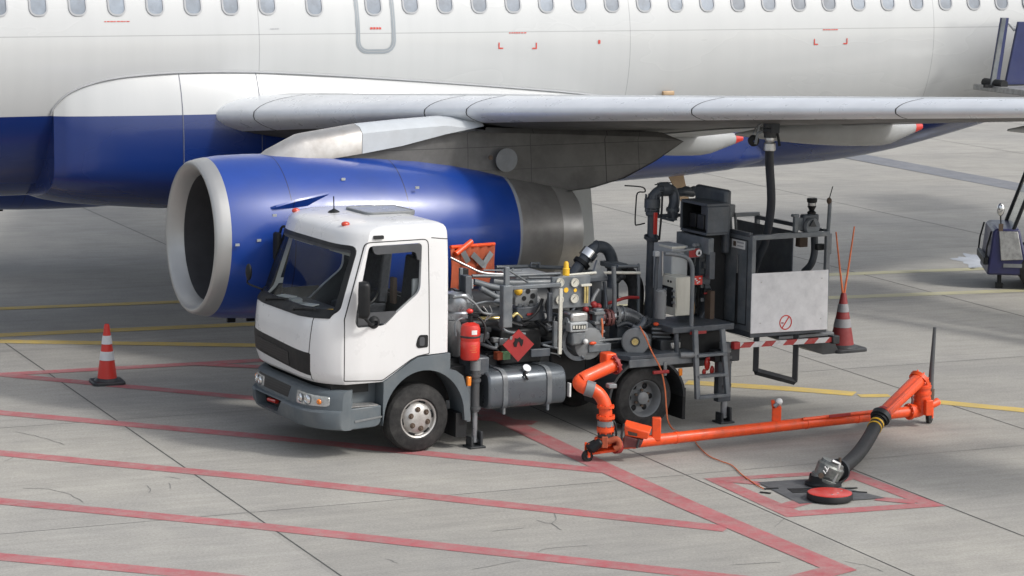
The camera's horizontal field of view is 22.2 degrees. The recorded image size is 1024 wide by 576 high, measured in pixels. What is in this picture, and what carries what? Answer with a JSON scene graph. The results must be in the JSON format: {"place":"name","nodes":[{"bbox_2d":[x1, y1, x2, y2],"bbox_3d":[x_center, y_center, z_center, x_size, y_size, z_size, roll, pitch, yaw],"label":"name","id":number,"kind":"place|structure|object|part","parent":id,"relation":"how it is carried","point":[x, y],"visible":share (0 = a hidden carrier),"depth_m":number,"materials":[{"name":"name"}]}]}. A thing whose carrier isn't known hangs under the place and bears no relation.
{"place":"outdoors","nodes":[
{"label":"outdoors","id":0,"kind":"place"},
{"bbox_2d":[0,121,1023,575],"bbox_3d":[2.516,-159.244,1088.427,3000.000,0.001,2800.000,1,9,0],"label":"ground","id":1,"kind":"structure","parent":0,"point":[108,263],"depth_m":30.44,"materials":[{"name":"concrete"}]},
{"bbox_2d":[89,324,125,386],"bbox_3d":[-5.182,0.840,33.390,0.420,0.770,0.420,-2,9,-20],"label":"traffic cone","id":2,"kind":"object","parent":1,"relation":"on","point":[107,375],"visible":1,"depth_m":33.32,"materials":[{"name":"plastic"}]},
{"bbox_2d":[0,359,855,575],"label":"red marking","id":3,"kind":"object","parent":1,"relation":"on","point":[827,566],"visible":0.78,"depth_m":27.19,"materials":[{"name":"paint"}]},
{"bbox_2d":[5,432,882,571],"bbox_3d":[-1.488,2.296,26.737,10.830,0.001,3.382,5,9,23],"label":"ground crack","id":4,"kind":"object","parent":1,"relation":"on","point":[396,562],"visible":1,"depth_m":26.26,"materials":[{"name":"grey concrete"}]},
{"bbox_2d":[0,131,1021,533],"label":"faint slab joint","id":5,"kind":"object","parent":1,"relation":"on","point":[512,489],"visible":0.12,"depth_m":31.61,"materials":[{"name":"grey concrete"}]},
{"bbox_2d":[0,0,1023,323],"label":"passenger aircraft","id":6,"kind":"object","parent":1,"relation":"on","point":[230,134],"visible":0.9,"depth_m":34.83,"materials":[{"name":"paint"}]},
{"bbox_3d":[-6.700,-3.713,33.990,0.256,0.363,0.138,-3,10,-26],"label":"window","id":7,"kind":"part","parent":6,"relation":"part of","materials":[{"name":"grey glass"}]},
{"bbox_3d":[-6.220,-3.741,34.223,0.256,0.363,0.138,-3,10,-26],"label":"window","id":8,"kind":"part","parent":6,"relation":"part of","materials":[{"name":"grey glass"}]},
{"bbox_3d":[-5.742,-3.769,34.455,0.256,0.363,0.138,-3,10,-26],"label":"window","id":9,"kind":"part","parent":6,"relation":"part of","materials":[{"name":"grey glass"}]},
{"bbox_3d":[-5.262,-3.797,34.688,0.256,0.363,0.138,-3,10,-26],"label":"window","id":10,"kind":"part","parent":6,"relation":"part of","materials":[{"name":"grey glass"}]},
{"bbox_3d":[-4.784,-3.824,34.919,0.256,0.363,0.138,-3,10,-26],"label":"window","id":11,"kind":"part","parent":6,"relation":"part of","materials":[{"name":"grey glass"}]},
{"bbox_3d":[-4.304,-3.852,35.154,0.256,0.363,0.138,-3,10,-26],"label":"window","id":12,"kind":"part","parent":6,"relation":"part of","materials":[{"name":"grey glass"}]},
{"bbox_3d":[-3.826,-3.880,35.384,0.256,0.363,0.138,-3,10,-26],"label":"window","id":13,"kind":"part","parent":6,"relation":"part of","materials":[{"name":"grey glass"}]},
{"bbox_3d":[-3.346,-3.908,35.618,0.256,0.363,0.138,-3,10,-26],"label":"window","id":14,"kind":"part","parent":6,"relation":"part of","materials":[{"name":"grey glass"}]},
{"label":"window","id":15,"kind":"part","parent":6,"relation":"part of","materials":[{"name":"grey glass"}]},
{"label":"window","id":16,"kind":"part","parent":6,"relation":"part of","materials":[{"name":"grey glass"}]},
{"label":"window","id":17,"kind":"part","parent":6,"relation":"part of","materials":[{"name":"grey glass"}]},
{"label":"window","id":18,"kind":"part","parent":6,"relation":"part of","materials":[{"name":"grey glass"}]},
{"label":"window","id":19,"kind":"part","parent":6,"relation":"part of","materials":[{"name":"grey glass"}]},
{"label":"window","id":20,"kind":"part","parent":6,"relation":"part of","materials":[{"name":"grey glass"}]},
{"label":"window","id":21,"kind":"part","parent":6,"relation":"part of","materials":[{"name":"grey glass"}]},
{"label":"window","id":22,"kind":"part","parent":6,"relation":"part of","materials":[{"name":"grey glass"}]},
{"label":"window","id":23,"kind":"part","parent":6,"relation":"part of","materials":[{"name":"grey glass"}]},
{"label":"window","id":24,"kind":"part","parent":6,"relation":"part of","materials":[{"name":"grey glass"}]},
{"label":"window","id":25,"kind":"part","parent":6,"relation":"part of","materials":[{"name":"grey glass"}]},
{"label":"window","id":26,"kind":"part","parent":6,"relation":"part of","materials":[{"name":"grey glass"}]},
{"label":"window","id":27,"kind":"part","parent":6,"relation":"part of","materials":[{"name":"grey glass"}]},
{"bbox_2d":[754,124,779,272],"bbox_3d":[3.031,-1.041,31.456,0.294,2.060,1.303,1,9,4],"label":"fuelling hose","id":28,"kind":"object","parent":6,"relation":"attached to","point":[770,137],"visible":0.91,"depth_m":31.27,"materials":[{"name":"rubber"}]},
{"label":"window","id":29,"kind":"part","parent":6,"relation":"part of","materials":[{"name":"grey glass"}]},
{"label":"window","id":30,"kind":"part","parent":6,"relation":"part of","materials":[{"name":"grey glass"}]},
{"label":"window","id":31,"kind":"part","parent":6,"relation":"part of","materials":[{"name":"grey glass"}]},
{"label":"window","id":32,"kind":"part","parent":6,"relation":"part of","materials":[{"name":"grey glass"}]},
{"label":"window","id":33,"kind":"part","parent":6,"relation":"part of","materials":[{"name":"grey glass"}]},
{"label":"window","id":34,"kind":"part","parent":6,"relation":"part of","materials":[{"name":"grey glass"}]},
{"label":"window","id":35,"kind":"part","parent":6,"relation":"part of","materials":[{"name":"grey glass"}]},
{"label":"window","id":36,"kind":"part","parent":6,"relation":"part of","materials":[{"name":"grey glass"}]},
{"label":"window","id":37,"kind":"part","parent":6,"relation":"part of","materials":[{"name":"grey glass"}]},
{"bbox_2d":[0,300,1023,411],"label":"yellow marking","id":38,"kind":"object","parent":1,"relation":"on","point":[825,391],"visible":0.58,"depth_m":36.41,"materials":[{"name":"paint"}]},
{"bbox_2d":[0,122,1023,575],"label":"slab joint","id":39,"kind":"object","parent":1,"relation":"on","point":[594,434],"visible":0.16,"depth_m":29.64,"materials":[{"name":"grey concrete"}]},
{"bbox_2d":[245,182,839,451],"bbox_3d":[0.473,0.208,31.322,7.190,2.817,2.521,-4,10,-28],"label":"refuelling truck","id":40,"kind":"object","parent":1,"relation":"on","point":[353,341],"visible":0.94,"depth_m":30.45,"materials":[{"name":"white paint"},{"name":"dark metal"},{"name":"plastic"}]},
{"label":"side window","id":41,"kind":"part","parent":40,"relation":"part of","materials":[{"name":"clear glass"}]},
{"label":"side window","id":42,"kind":"part","parent":40,"relation":"part of","materials":[{"name":"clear glass"}]},
{"bbox_2d":[449,239,495,289],"bbox_3d":[-0.460,-0.260,31.503,0.136,0.690,0.777,9,12,43],"label":"orange flag bag","id":43,"kind":"object","parent":40,"relation":"on","point":[479,256],"visible":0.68,"depth_m":31.46,"materials":[{"name":"fabric"}]},
{"bbox_2d":[460,309,486,360],"bbox_3d":[-0.454,0.524,29.738,0.278,0.588,0.232,4,9,22],"label":"fire extinguisher","id":44,"kind":"object","parent":40,"relation":"on","point":[470,340],"visible":1,"depth_m":29.68,"materials":[{"name":"red paint"}]},
{"bbox_2d":[639,326,763,488],"bbox_3d":[2.290,1.307,29.587,0.405,1.253,3.382,-2,9,-21],"label":"bonding cable","id":45,"kind":"object","parent":40,"relation":"hanging from","point":[661,371],"visible":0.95,"depth_m":30.84,"materials":[{"name":"rubber"}]},
{"bbox_2d":[572,327,940,470],"bbox_3d":[3.388,1.342,29.607,5.129,1.182,2.381,-3,10,-26],"label":"intake boom","id":46,"kind":"object","parent":1,"relation":"on","point":[918,385],"visible":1,"depth_m":29.87,"materials":[{"name":"orange paint"}]},
{"bbox_2d":[617,267,1023,306],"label":"pale marking","id":47,"kind":"object","parent":1,"relation":"on","point":[922,293],"visible":0.4,"depth_m":42.43,"materials":[{"name":"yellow paint"}]},
{"bbox_2d":[758,479,883,503],"bbox_3d":[3.317,2.170,28.040,1.005,0.001,1.066,-2,9,-20],"label":"pit plate","id":48,"kind":"object","parent":1,"relation":"on","point":[784,485],"visible":0.6,"depth_m":27.95,"materials":[{"name":"metal"}]},
{"bbox_2d":[760,487,866,493],"bbox_3d":[3.217,2.170,28.008,1.168,0.006,0.268,0,9,-6],"label":"pit slot","id":49,"kind":"object","parent":48,"relation":"on","point":[798,490],"visible":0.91,"depth_m":28.02,"materials":[{"name":"black metal"}]},
{"bbox_2d":[806,487,852,503],"bbox_3d":[3.361,2.193,27.607,0.488,0.078,0.488,1,9,0],"label":"pit lid","id":50,"kind":"object","parent":48,"relation":"on","point":[829,495],"visible":1,"depth_m":27.48,"materials":[{"name":"red metal"}]},
{"bbox_2d":[704,471,944,516],"bbox_3d":[3.328,2.184,27.969,1.834,0.002,1.992,-3,9,-23],"label":"red pit marking","id":51,"kind":"object","parent":1,"relation":"on","point":[786,509],"visible":0.88,"depth_m":27.66,"materials":[{"name":"paint"}]},
{"bbox_2d":[805,457,849,487],"bbox_3d":[3.400,1.998,28.310,0.410,0.359,0.494,5,10,28],"label":"hydrant coupler","id":52,"kind":"object","parent":1,"relation":"on","point":[829,472],"visible":0.98,"depth_m":28.16,"materials":[{"name":"silver metal"}]},
{"bbox_2d":[832,293,866,353],"bbox_3d":[4.122,0.413,32.543,0.500,0.720,0.500,-4,10,-28],"label":"traffic cone","id":53,"kind":"object","parent":1,"relation":"on","point":[842,328],"visible":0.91,"depth_m":32.45,"materials":[{"name":"plastic"}]},
{"bbox_2d":[835,232,843,292],"bbox_3d":[4.070,-0.278,32.405,0.170,0.852,0.027,-3,10,-27],"label":"marker whip","id":54,"kind":"object","parent":53,"relation":"attached to","point":[842,291],"visible":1,"depth_m":32.40,"materials":[{"name":"orange plastic"}]},
{"bbox_2d":[844,226,854,292],"bbox_3d":[4.189,-0.313,32.460,0.151,0.908,0.027,-3,10,-26],"label":"marker whip","id":55,"kind":"object","parent":53,"relation":"attached to","point":[849,261],"visible":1,"depth_m":32.45,"materials":[{"name":"orange plastic"}]},
{"bbox_2d":[847,155,1023,191],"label":"dark marking","id":56,"kind":"object","parent":1,"relation":"on","point":[944,173],"visible":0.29,"depth_m":60.71,"materials":[{"name":"paint"}]},
{"bbox_2d":[950,253,982,268],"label":"white spill","id":57,"kind":"object","parent":1,"relation":"on","point":[972,261],"visible":0.57,"depth_m":46.01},
{"bbox_2d":[977,172,1023,287],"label":"baggage tug","id":58,"kind":"object","parent":1,"relation":"on","point":[1000,252],"visible":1,"depth_m":42.58,"materials":[{"name":"metal"}]},
{"bbox_2d":[973,18,1023,95],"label":"boarding stairs","id":59,"kind":"structure","parent":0,"point":[1012,83],"depth_m":40.20,"materials":[{"name":"metal"}]}
]}

